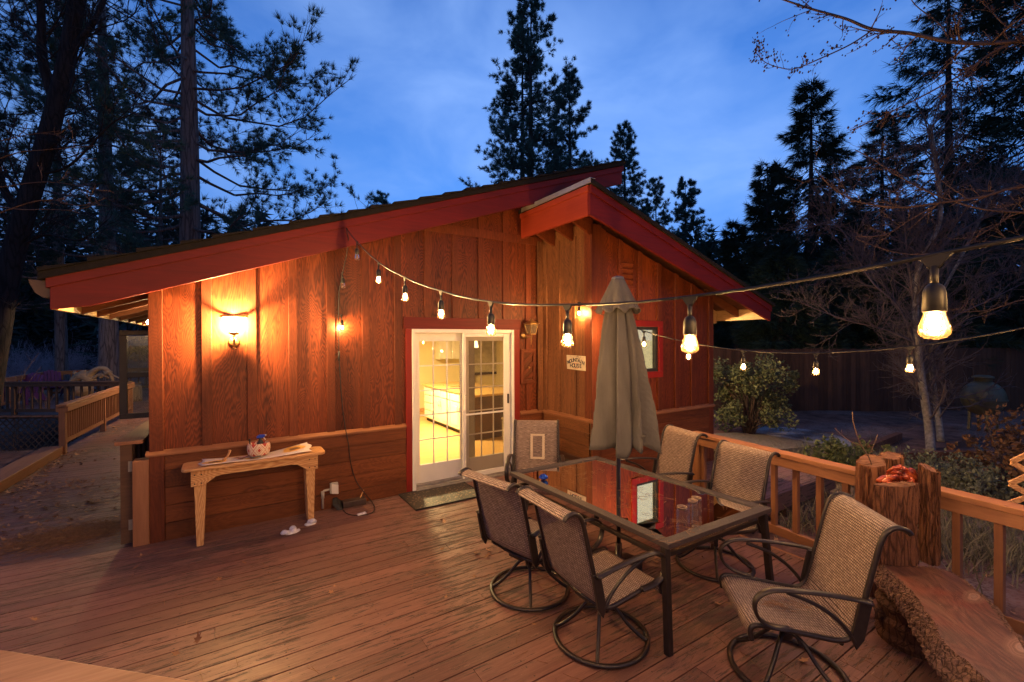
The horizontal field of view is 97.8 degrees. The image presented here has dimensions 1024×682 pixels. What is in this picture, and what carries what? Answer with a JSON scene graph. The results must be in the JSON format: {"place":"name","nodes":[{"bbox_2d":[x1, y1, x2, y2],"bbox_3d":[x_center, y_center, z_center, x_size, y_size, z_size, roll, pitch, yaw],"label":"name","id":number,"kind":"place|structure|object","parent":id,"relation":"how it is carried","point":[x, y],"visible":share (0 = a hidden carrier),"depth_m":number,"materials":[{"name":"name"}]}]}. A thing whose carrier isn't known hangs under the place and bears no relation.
{"place":"outdoors","nodes":[
{"label":"outdoors","id":0,"kind":"place"},
{"bbox_2d":[0,370,1023,639],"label":"ground","id":1,"kind":"structure","parent":0,"point":[872,426],"depth_m":11.69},
{"bbox_2d":[5,345,51,380],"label":"bare bush","id":2,"kind":"object","parent":1,"relation":"on","point":[25,364],"visible":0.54,"depth_m":25.25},
{"bbox_2d":[6,341,78,378],"bbox_3d":[-29.498,1.200,26.023,6.405,3.226,6.268,0,0,-32],"label":"bare bush","id":3,"kind":"object","parent":1,"relation":"on","point":[15,363],"visible":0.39,"depth_m":26.39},
{"bbox_2d":[13,330,86,370],"bbox_3d":[-35.188,0.890,32.133,7.153,3.649,7.321,0,0,-32],"label":"bare bush","id":4,"kind":"object","parent":1,"relation":"on","point":[41,349],"visible":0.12,"depth_m":31.96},
{"bbox_2d":[6,345,97,377],"bbox_3d":[-28.711,1.505,27.169,5.497,2.758,5.614,0,0,-32],"label":"bare bush","id":5,"kind":"object","parent":1,"relation":"on","point":[48,362],"visible":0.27,"depth_m":26.85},
{"bbox_2d":[0,118,117,212],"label":"bare branch tree","id":6,"kind":"object","parent":1,"relation":"on","point":[58,133],"visible":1,"depth_m":4.20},
{"bbox_2d":[0,0,131,408],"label":"pine tree","id":7,"kind":"object","parent":1,"relation":"on","point":[29,66],"visible":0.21,"depth_m":18.34,"materials":[{"name":"green plant"}]},
{"bbox_2d":[9,332,127,380],"bbox_3d":[-28.963,1.088,29.075,6.511,3.372,6.310,0,0,-32],"label":"bare bush","id":8,"kind":"object","parent":1,"relation":"on","point":[73,358],"visible":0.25,"depth_m":28.56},
{"bbox_2d":[0,0,162,390],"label":"pine tree","id":9,"kind":"object","parent":1,"relation":"on","point":[61,360],"visible":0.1,"depth_m":19.86,"materials":[{"name":"green plant"}]},
{"bbox_2d":[37,346,143,373],"bbox_3d":[-28.232,1.432,29.947,5.757,2.688,5.813,0,0,-32],"label":"bare bush","id":10,"kind":"object","parent":1,"relation":"on","point":[82,356],"visible":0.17,"depth_m":29.14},
{"bbox_2d":[0,0,185,407],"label":"pine tree","id":11,"kind":"object","parent":1,"relation":"on","point":[58,83],"visible":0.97,"depth_m":8.93,"materials":[{"name":"plant"}]},
{"bbox_2d":[69,351,147,379],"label":"bare bush","id":12,"kind":"object","parent":1,"relation":"on","point":[128,364],"visible":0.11,"depth_m":29.80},
{"bbox_2d":[81,315,146,367],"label":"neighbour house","id":13,"kind":"structure","parent":1,"relation":"on","point":[125,327],"depth_m":33.75,"materials":[{"name":"stone"}]},
{"bbox_2d":[96,348,148,384],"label":"bare bush","id":14,"kind":"object","parent":1,"relation":"on","point":[134,379],"visible":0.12,"depth_m":28.71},
{"bbox_2d":[127,325,140,380],"bbox_3d":[-25.734,0.507,30.023,1.170,4.718,0.100,0,0,-32],"label":"post","id":15,"kind":"object","parent":1,"relation":"on","point":[133,337],"visible":0.36,"depth_m":30.24,"materials":[{"name":"brown wood"}]},
{"bbox_2d":[0,0,269,390],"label":"pine tree","id":16,"kind":"object","parent":1,"relation":"on","point":[108,343],"visible":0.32,"depth_m":16.78,"materials":[{"name":"green plant"}]},
{"bbox_2d":[71,104,211,253],"bbox_3d":[-17.546,-4.353,21.880,6.035,14.558,5.984,0,0,6],"label":"pine tree","id":17,"kind":"object","parent":1,"relation":"on","point":[161,206],"visible":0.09,"depth_m":21.83,"materials":[{"name":"green plant"}]},
{"bbox_2d":[0,0,383,258],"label":"pine tree","id":18,"kind":"object","parent":1,"relation":"on","point":[187,181],"visible":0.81,"depth_m":12.69,"materials":[{"name":"green plant"}]},
{"bbox_2d":[372,190,390,204],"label":"pine tree","id":19,"kind":"object","parent":1,"relation":"on","point":[381,195],"visible":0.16,"depth_m":45.66,"materials":[{"name":"green plant"}]},
{"bbox_2d":[28,160,774,543],"bbox_3d":[-2.369,-0.285,9.798,9.300,5.295,11.020,0,0,-32],"label":"cabin","id":20,"kind":"object","parent":1,"relation":"on","point":[584,234],"visible":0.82,"depth_m":5.60,"materials":[{"name":"shingle"},{"name":"red painted wood"},{"name":"stained wood siding"}]},
{"bbox_2d":[220,315,247,349],"bbox_3d":[-2.909,-0.089,4.684,0.233,0.358,0.263,0,0,-10],"label":"wall sconce","id":21,"kind":"object","parent":20,"relation":"attached to","point":[233,341],"depth_m":4.67,"materials":[{"name":"glass"}]},
{"bbox_2d":[321,482,338,508],"bbox_3d":[-2.137,1.818,5.244,0.188,0.280,0.085,0,0,-32],"label":"outdoor outlet","id":22,"kind":"object","parent":20,"relation":"attached to","point":[333,489],"visible":1,"depth_m":5.25,"materials":[{"name":"grey plastic"}]},
{"bbox_2d":[435,341,458,358],"bbox_3d":[-1.735,0.072,12.352,0.700,0.850,0.289,0,0,-32],"label":"kitchen cabinet","id":23,"kind":"object","parent":20,"relation":"attached to","point":[452,349],"visible":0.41,"depth_m":12.21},
{"bbox_2d":[422,381,502,439],"bbox_3d":[-0.966,1.480,10.025,1.191,0.890,2.750,0,0,-32],"label":"kitchen cabinet","id":24,"kind":"object","parent":20,"relation":"on","point":[453,406],"visible":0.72,"depth_m":9.34,"materials":[{"name":"white wood"}]},
{"bbox_2d":[412,329,513,490],"bbox_3d":[-0.660,0.907,6.281,1.575,2.140,0.175,0,0,-32],"label":"sliding door","id":25,"kind":"structure","parent":20,"relation":"in","point":[441,473],"depth_m":6.25,"materials":[{"name":"white plastic"}]},
{"bbox_2d":[475,341,496,374],"bbox_3d":[-0.698,0.338,13.243,1.112,1.300,0.039,0,0,-32],"label":"window","id":26,"kind":"structure","parent":20,"relation":"in","point":[485,346],"depth_m":13.18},
{"bbox_2d":[520,349,535,383],"bbox_3d":[0.248,0.384,6.785,0.273,0.520,0.045,0,0,-32],"label":"wooden plaque","id":27,"kind":"object","parent":20,"relation":"attached to","point":[527,366],"visible":1,"depth_m":6.78,"materials":[{"name":"brown wood"}]},
{"bbox_2d":[521,319,539,342],"bbox_3d":[0.275,-0.139,6.706,0.212,0.390,0.208,0,0,-32],"label":"wall lantern","id":28,"kind":"object","parent":20,"relation":"attached to","point":[533,324],"depth_m":6.71,"materials":[{"name":"gold metal"}]},
{"bbox_2d":[567,355,585,370],"bbox_3d":[0.899,0.306,6.295,0.010,0.209,0.406,0,0,-32],"label":"house sign","id":29,"kind":"object","parent":20,"relation":"attached to","point":[574,362],"visible":1,"depth_m":6.28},
{"bbox_2d":[635,320,662,377],"bbox_3d":[1.980,0.124,6.672,0.680,0.850,0.131,0,0,-32],"label":"window","id":30,"kind":"structure","parent":20,"relation":"in","point":[653,352],"depth_m":6.74,"materials":[{"name":"red wood"}]},
{"bbox_2d":[338,228,1023,353],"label":"string lights","id":31,"kind":"object","parent":20,"relation":"hanging from","point":[934,295],"visible":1,"depth_m":1.23,"materials":[{"name":"black"}]},
{"bbox_2d":[338,351,374,515],"bbox_3d":[-1.798,1.052,5.246,0.374,1.860,0.442,0,0,-32],"label":"power cord","id":32,"kind":"object","parent":31,"relation":"hanging from","point":[361,514],"visible":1,"depth_m":5.33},
{"bbox_2d":[577,301,1023,374],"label":"string lights","id":33,"kind":"object","parent":20,"relation":"hanging from","point":[909,359],"visible":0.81,"depth_m":3.74,"materials":[{"name":"black"}]},
{"bbox_2d":[0,419,1021,681],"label":"fallen leaves","id":34,"kind":"object","parent":1,"relation":"on","point":[46,471],"visible":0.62,"depth_m":5.42,"materials":[{"name":"brown plant"}]},
{"bbox_2d":[0,160,1023,379],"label":"woods","id":35,"kind":"object","parent":1,"relation":"on","point":[35,327],"visible":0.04,"depth_m":32.72,"materials":[{"name":"plant"}]},
{"bbox_2d":[473,14,566,186],"bbox_3d":[0.815,-11.184,33.142,8.069,26.799,7.559,0,0,-12],"label":"pine tree","id":36,"kind":"object","parent":1,"relation":"on","point":[493,167],"visible":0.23,"depth_m":32.36,"materials":[{"name":"green plant"}]},
{"bbox_2d":[458,0,602,186],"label":"pine tree","id":37,"kind":"object","parent":1,"relation":"on","point":[531,158],"visible":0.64,"depth_m":31.07,"materials":[{"name":"green plant"}]},
{"bbox_2d":[540,64,620,196],"bbox_3d":[4.548,-9.720,34.880,6.813,23.736,8.147,0,0,-32],"label":"pine tree","id":38,"kind":"object","parent":1,"relation":"on","point":[570,142],"visible":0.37,"depth_m":34.36,"materials":[{"name":"green plant"}]},
{"bbox_2d":[602,120,656,218],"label":"pine tree","id":39,"kind":"object","parent":1,"relation":"on","point":[621,134],"visible":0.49,"depth_m":37.06,"materials":[{"name":"green plant"}]},
{"bbox_2d":[641,176,673,232],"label":"pine tree","id":40,"kind":"object","parent":1,"relation":"on","point":[655,194],"visible":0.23,"depth_m":41.78,"materials":[{"name":"green plant"}]},
{"bbox_2d":[661,175,719,263],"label":"pine tree","id":41,"kind":"object","parent":1,"relation":"on","point":[688,200],"visible":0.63,"depth_m":39.14,"materials":[{"name":"green plant"}]},
{"bbox_2d":[712,218,757,348],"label":"cedar tree","id":42,"kind":"object","parent":1,"relation":"on","point":[728,253],"visible":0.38,"depth_m":27.55,"materials":[{"name":"plant"}]},
{"bbox_2d":[713,352,799,433],"bbox_3d":[5.891,1.320,11.002,2.133,2.225,2.221,0,0,-32],"label":"rounded shrub","id":43,"kind":"object","parent":1,"relation":"on","point":[736,386],"visible":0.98,"depth_m":10.75,"materials":[{"name":"green plant"}]},
{"bbox_2d":[691,460,835,516],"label":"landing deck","id":44,"kind":"structure","parent":1,"relation":"on","point":[807,485],"depth_m":6.32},
{"bbox_2d":[714,432,822,453],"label":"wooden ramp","id":45,"kind":"structure","parent":1,"relation":"on","point":[767,441],"depth_m":10.00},
{"bbox_2d":[732,159,805,333],"bbox_3d":[14.930,-4.230,26.113,4.971,12.861,4.821,0,0,-32],"label":"cedar tree","id":46,"kind":"object","parent":1,"relation":"on","point":[760,190],"visible":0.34,"depth_m":25.90,"materials":[{"name":"plant"}]},
{"bbox_2d":[727,251,852,349],"bbox_3d":[10.543,-0.660,17.899,5.143,5.972,4.665,0,0,-32],"label":"cedar tree","id":47,"kind":"object","parent":1,"relation":"on","point":[763,334],"visible":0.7,"depth_m":17.27,"materials":[{"name":"plant"}]},
{"bbox_2d":[737,72,885,337],"bbox_3d":[16.114,-5.957,23.923,7.638,16.339,6.891,0,0,-32],"label":"cedar tree","id":48,"kind":"object","parent":1,"relation":"on","point":[826,151],"visible":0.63,"depth_m":23.51,"materials":[{"name":"plant"}]},
{"bbox_2d":[801,434,897,466],"bbox_3d":[5.565,1.983,7.503,1.234,0.952,1.346,0,0,-32],"label":"green shrub","id":49,"kind":"object","parent":1,"relation":"on","point":[835,450],"visible":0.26,"depth_m":7.38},
{"bbox_2d":[788,243,911,349],"bbox_3d":[14.135,-1.054,18.990,5.007,6.694,6.301,0,0,41],"label":"cedar tree","id":50,"kind":"object","parent":1,"relation":"on","point":[848,333],"visible":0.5,"depth_m":18.38,"materials":[{"name":"plant"}]},
{"bbox_2d":[713,348,1023,410],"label":"board fence","id":51,"kind":"object","parent":1,"relation":"on","point":[850,381],"visible":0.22,"depth_m":14.73,"materials":[{"name":"brown wood"}]},
{"bbox_2d":[749,0,1023,138],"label":"budding tree","id":52,"kind":"object","parent":1,"relation":"on","point":[1007,42],"visible":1,"depth_m":3.60,"materials":[{"name":"plant"}]},
{"bbox_2d":[838,107,934,338],"bbox_3d":[23.401,-6.372,28.044,6.976,16.832,7.231,0,0,42],"label":"cedar tree","id":53,"kind":"object","parent":1,"relation":"on","point":[882,177],"visible":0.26,"depth_m":27.67,"materials":[{"name":"plant"}]},
{"bbox_2d":[755,433,1023,593],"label":"grass","id":54,"kind":"structure","parent":1,"relation":"on","point":[972,545],"depth_m":4.99,"materials":[{"name":"plant"}]},
{"bbox_2d":[761,69,1023,450],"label":"birch tree","id":55,"kind":"object","parent":1,"relation":"on","point":[915,338],"visible":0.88,"depth_m":9.66,"materials":[{"name":"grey plant"}]},
{"bbox_2d":[785,132,1023,323],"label":"budding tree","id":56,"kind":"object","parent":1,"relation":"on","point":[979,197],"visible":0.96,"depth_m":4.60,"materials":[{"name":"plant"}]},
{"bbox_2d":[866,432,976,460],"bbox_3d":[8.998,2.254,9.613,3.526,0.170,1.560,0,0,-32],"label":"planting bed","id":57,"kind":"object","parent":1,"relation":"on","point":[892,438],"visible":0.53,"depth_m":9.51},
{"bbox_2d":[821,0,1023,336],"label":"cedar tree","id":58,"kind":"object","parent":1,"relation":"on","point":[936,51],"visible":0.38,"depth_m":20.79,"materials":[{"name":"plant"}]},
{"bbox_2d":[827,141,1023,441],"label":"birch tree","id":59,"kind":"object","parent":1,"relation":"on","point":[938,421],"visible":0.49,"depth_m":10.54,"materials":[{"name":"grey plant"}]},
{"bbox_2d":[856,229,1023,370],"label":"cedar tree","id":60,"kind":"object","parent":1,"relation":"on","point":[995,341],"visible":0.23,"depth_m":16.01,"materials":[{"name":"plant"}]},
{"bbox_2d":[899,445,1013,497],"bbox_3d":[6.848,2.078,6.948,1.639,0.810,1.634,0,0,-32],"label":"sage bush","id":61,"kind":"object","parent":1,"relation":"on","point":[929,457],"visible":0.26,"depth_m":6.88,"materials":[{"name":"green plant"}]},
{"bbox_2d":[894,0,1023,347],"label":"cedar tree","id":62,"kind":"object","parent":1,"relation":"on","point":[1010,61],"visible":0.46,"depth_m":18.39,"materials":[{"name":"plant"}]},
{"bbox_2d":[940,456,1023,504],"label":"sage bush","id":63,"kind":"object","parent":1,"relation":"on","point":[977,484],"visible":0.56,"depth_m":6.33,"materials":[{"name":"green plant"}]},
{"bbox_2d":[943,411,1023,490],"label":"dry shrub","id":64,"kind":"object","parent":1,"relation":"on","point":[1004,466],"visible":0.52,"depth_m":6.92,"materials":[{"name":"brown plant"}]},
{"bbox_2d":[960,375,1008,431],"bbox_3d":[12.237,1.596,11.601,0.904,1.432,0.904,0,0,-32],"label":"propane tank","id":65,"kind":"object","parent":1,"relation":"on","point":[980,381],"visible":0.73,"depth_m":11.41,"materials":[{"name":"metal"}]},
{"bbox_2d":[975,399,1023,466],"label":"dry shrub","id":66,"kind":"object","parent":1,"relation":"on","point":[1012,428],"visible":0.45,"depth_m":7.84,"materials":[{"name":"brown plant"}]},
{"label":"deck joists","id":67,"kind":"structure","parent":1,"relation":"on","visible":0},
{"bbox_2d":[0,388,944,681],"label":"deck","id":68,"kind":"structure","parent":67,"relation":"on","point":[258,628],"depth_m":3.35,"materials":[{"name":"wood"}]},
{"bbox_2d":[1,372,43,406],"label":"walkway railing","id":69,"kind":"object","parent":68,"relation":"on","point":[12,378],"visible":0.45,"depth_m":13.84,"materials":[{"name":"brown wood"}]},
{"bbox_2d":[3,373,46,405],"bbox_3d":[-15.544,1.516,14.306,0.780,0.964,1.020,0,0,-12],"label":"garden chair","id":70,"kind":"object","parent":68,"relation":"on","point":[27,391],"visible":0.42,"depth_m":14.44,"materials":[{"name":"purple paint"}]},
{"bbox_2d":[0,446,62,492],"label":"timber curb","id":71,"kind":"structure","parent":68,"relation":"on","point":[14,472],"depth_m":6.74,"materials":[{"name":"brown wood"}]},
{"bbox_2d":[0,415,84,450],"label":"lattice skirting","id":72,"kind":"object","parent":68,"relation":"attached to","point":[36,418],"visible":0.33,"depth_m":11.99,"materials":[{"name":"brown wood"}]},
{"bbox_2d":[42,370,67,395],"bbox_3d":[-16.143,1.512,15.665,1.020,0.964,0.780,0,0,38],"label":"garden chair","id":73,"kind":"object","parent":68,"relation":"on","point":[52,375],"visible":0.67,"depth_m":15.79,"materials":[{"name":"purple paint"}]},
{"bbox_2d":[0,381,132,414],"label":"walkway railing","id":74,"kind":"object","parent":68,"relation":"on","point":[15,410],"visible":0.61,"depth_m":12.03,"materials":[{"name":"brown wood"}]},
{"bbox_2d":[56,382,134,454],"bbox_3d":[-9.046,1.551,9.894,0.161,0.880,4.768,0,0,-29],"label":"walkway railing","id":75,"kind":"object","parent":68,"relation":"on","point":[77,417],"visible":0.8,"depth_m":8.90,"materials":[{"name":"brown wood"}]},
{"bbox_2d":[0,650,193,681],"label":"deck railing","id":76,"kind":"object","parent":68,"relation":"on","point":[17,667],"visible":1,"depth_m":1.41,"materials":[{"name":"brown wood"}]},
{"bbox_2d":[50,367,148,395],"bbox_3d":[-14.563,1.574,18.355,0.140,1.000,6.366,0,0,43],"label":"walkway railing","id":77,"kind":"object","parent":68,"relation":"on","point":[70,372],"visible":0.07,"depth_m":16.77,"materials":[{"name":"brown wood"}]},
{"bbox_2d":[69,366,140,396],"bbox_3d":[-13.560,1.311,14.997,2.040,0.995,1.189,0,0,-10],"label":"driftwood sculpture","id":78,"kind":"object","parent":68,"relation":"on","point":[86,375],"visible":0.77,"depth_m":14.53,"materials":[{"name":"brown wood"}]},
{"bbox_2d":[114,420,148,544],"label":"railing post","id":79,"kind":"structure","parent":68,"relation":"on","point":[133,444],"depth_m":4.36,"materials":[{"name":"brown wood"}]},
{"bbox_2d":[133,384,142,401],"bbox_3d":[-12.631,1.723,14.738,0.720,0.520,0.709,0,0,-32],"label":"log stump","id":80,"kind":"object","parent":68,"relation":"on","point":[137,393],"visible":0.29,"depth_m":14.68,"materials":[{"name":"brown wood"}]},
{"bbox_2d":[132,457,149,546],"bbox_3d":[-3.649,1.579,4.402,0.126,0.830,0.140,0,0,-32],"label":"gate post","id":81,"kind":"object","parent":68,"relation":"on","point":[140,502],"visible":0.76,"depth_m":4.35,"materials":[{"name":"brown wood"}]},
{"bbox_2d":[181,446,324,546],"bbox_3d":[-2.659,1.601,4.676,1.280,0.775,0.330,0,0,-32],"label":"bench table","id":82,"kind":"object","parent":68,"relation":"on","point":[202,476],"visible":0.97,"depth_m":4.49,"materials":[{"name":"brown wood"}]},
{"bbox_2d":[198,442,311,465],"bbox_3d":[-2.653,1.177,4.670,1.039,0.065,0.241,0,0,-34],"label":"sunflower paper","id":83,"kind":"object","parent":82,"relation":"on","point":[302,447],"visible":0.88,"depth_m":4.70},
{"bbox_2d":[247,441,270,456],"bbox_3d":[-2.655,1.129,4.684,0.216,0.125,0.173,0,0,-32],"label":"basket","id":84,"kind":"object","parent":83,"relation":"on","point":[254,449],"visible":0.96,"depth_m":4.62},
{"bbox_2d":[280,525,299,534],"bbox_3d":[-2.297,1.962,4.625,0.114,0.055,0.176,0,0,32],"label":"snow lump","id":85,"kind":"object","parent":68,"relation":"on","point":[293,529],"visible":1,"depth_m":4.60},
{"bbox_2d":[333,489,365,509],"bbox_3d":[-1.958,1.900,5.359,0.385,0.158,0.186,0,0,-32],"label":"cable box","id":86,"kind":"object","parent":68,"relation":"on","point":[347,503],"visible":1,"depth_m":5.32,"materials":[{"name":"black plastic"}]},
{"bbox_2d":[399,482,475,510],"bbox_3d":[-0.895,1.963,5.698,0.924,0.018,0.624,0,0,-32],"label":"doormat","id":87,"kind":"object","parent":68,"relation":"on","point":[434,497],"visible":0.81,"depth_m":5.65,"materials":[{"name":"fabric"}]},
{"bbox_2d":[0,461,938,681],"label":"pine needles","id":88,"kind":"object","parent":68,"relation":"on","point":[62,537],"visible":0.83,"depth_m":4.42,"materials":[{"name":"plant"}]},
{"bbox_2d":[458,467,583,611],"bbox_3d":[0.073,1.475,3.499,0.826,1.002,0.656,-1,0,-44],"label":"swivel chair","id":89,"kind":"object","parent":68,"relation":"on","point":[508,524],"visible":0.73,"depth_m":3.35,"materials":[{"name":"fabric"}]},
{"bbox_2d":[504,419,564,504],"bbox_3d":[0.276,1.466,5.148,0.656,1.002,0.826,0,0,5],"label":"swivel chair","id":90,"kind":"object","parent":68,"relation":"on","point":[535,443],"visible":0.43,"depth_m":5.36,"materials":[{"name":"fabric"}]},
{"bbox_2d":[560,451,581,460],"bbox_3d":[0.597,1.787,6.249,0.490,0.360,0.660,0,0,-32],"label":"planter box","id":91,"kind":"object","parent":68,"relation":"on","point":[568,457],"visible":0.06,"depth_m":6.31,"materials":[{"name":"wood"}]},
{"bbox_2d":[515,485,664,668],"bbox_3d":[0.512,1.476,2.953,0.826,1.002,0.656,0,0,-30],"label":"swivel chair","id":92,"kind":"object","parent":68,"relation":"on","point":[603,580],"visible":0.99,"depth_m":2.83,"materials":[{"name":"fabric"}]},
{"bbox_2d":[589,276,661,570],"bbox_3d":[0.979,0.702,3.928,0.605,2.550,0.591,0,0,-32],"label":"patio umbrella","id":93,"kind":"object","parent":68,"relation":"on","point":[625,422],"visible":0.98,"depth_m":3.81,"materials":[{"name":"beige fabric"}]},
{"bbox_2d":[509,456,773,656],"bbox_3d":[0.981,1.628,3.895,1.231,0.702,1.931,0,0,-32],"label":"patio table","id":94,"kind":"object","parent":68,"relation":"on","point":[586,496],"visible":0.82,"depth_m":3.48,"materials":[{"name":"glass"}]},
{"bbox_2d":[621,424,707,483],"bbox_3d":[1.573,1.462,4.793,0.826,1.002,0.656,0,0,-18],"label":"swivel chair","id":95,"kind":"object","parent":68,"relation":"on","point":[675,458],"visible":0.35,"depth_m":4.86,"materials":[{"name":"fabric"}]},
{"bbox_2d":[675,439,780,582],"bbox_3d":[1.861,1.465,3.970,0.826,1.002,0.656,0,0,-25],"label":"swivel chair","id":96,"kind":"object","parent":68,"relation":"on","point":[740,471],"visible":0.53,"depth_m":4.01,"materials":[{"name":"fabric"}]},
{"bbox_2d":[738,534,804,559],"bbox_3d":[3.906,2.075,2.044,0.040,0.196,7.250,0,0,-32],"label":"deck rim board","id":97,"kind":"object","parent":68,"relation":"attached to","point":[778,549],"depth_m":4.18,"materials":[{"name":"brown wood"}]},
{"bbox_2d":[693,431,855,547],"bbox_3d":[2.570,1.567,4.387,0.140,1.000,1.994,0,0,-25],"label":"deck railing","id":98,"kind":"object","parent":68,"relation":"on","point":[820,469],"visible":0.32,"depth_m":4.18,"materials":[{"name":"brown wood"}]},
{"bbox_2d":[718,491,913,681],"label":"swivel chair","id":99,"kind":"object","parent":68,"relation":"on","point":[832,588],"visible":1,"depth_m":2.60,"materials":[{"name":"fabric"}]},
{"bbox_2d":[855,454,886,597],"bbox_3d":[2.840,1.441,3.525,0.252,1.059,0.200,0,0,-32],"label":"bark log","id":100,"kind":"object","parent":68,"relation":"on","point":[867,474],"visible":0.23,"depth_m":3.48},
{"bbox_2d":[835,412,889,464],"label":"bare sapling","id":101,"kind":"object","parent":100,"relation":"on","point":[859,440],"visible":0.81,"depth_m":3.50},
{"bbox_2d":[879,451,904,469],"bbox_3d":[3.114,1.444,3.670,0.192,1.049,0.172,0,0,-32],"label":"bark log","id":102,"kind":"object","parent":68,"relation":"on","point":[893,459],"visible":0.09,"depth_m":3.62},
{"bbox_2d":[870,565,1023,681],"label":"slab bench","id":103,"kind":"object","parent":68,"relation":"on","point":[949,626],"visible":0.99,"depth_m":2.54,"materials":[{"name":"brown wood"}]},
{"bbox_2d":[872,481,919,565],"bbox_3d":[2.682,1.265,3.114,0.313,0.568,0.086,0,0,2],"label":"bark log","id":104,"kind":"object","parent":103,"relation":"on","point":[897,503],"visible":0.78,"depth_m":3.08,"materials":[{"name":"wood"}]},
{"bbox_2d":[876,464,917,482],"bbox_3d":[2.788,1.004,3.218,0.336,0.242,0.160,0,0,-4],"label":"carved root","id":105,"kind":"object","parent":104,"relation":"on","point":[899,473],"visible":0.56,"depth_m":3.17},
{"bbox_2d":[918,462,940,565],"bbox_3d":[2.933,1.210,3.144,0.108,0.685,0.154,0,0,24],"label":"bark log","id":106,"kind":"object","parent":103,"relation":"on","point":[929,524],"visible":0.93,"depth_m":3.09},
{"bbox_2d":[940,486,1023,635],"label":"deck railing","id":107,"kind":"object","parent":68,"relation":"on","point":[1001,515],"visible":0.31,"depth_m":2.97,"materials":[{"name":"brown wood"}]},
{"bbox_2d":[1008,453,1023,503],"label":"accordion trellis","id":108,"kind":"object","parent":107,"relation":"attached to","point":[1013,483],"visible":0.88,"depth_m":3.34,"materials":[{"name":"brown wood"}]},
{"bbox_2d":[0,0,1023,265],"label":"sky","id":109,"kind":"structure","parent":0,"point":[411,121],"materials":[{"name":"blue"}]},
{"bbox_2d":[756,426,851,457],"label":"path","id":110,"kind":"structure","parent":0,"point":[798,434],"depth_m":11.10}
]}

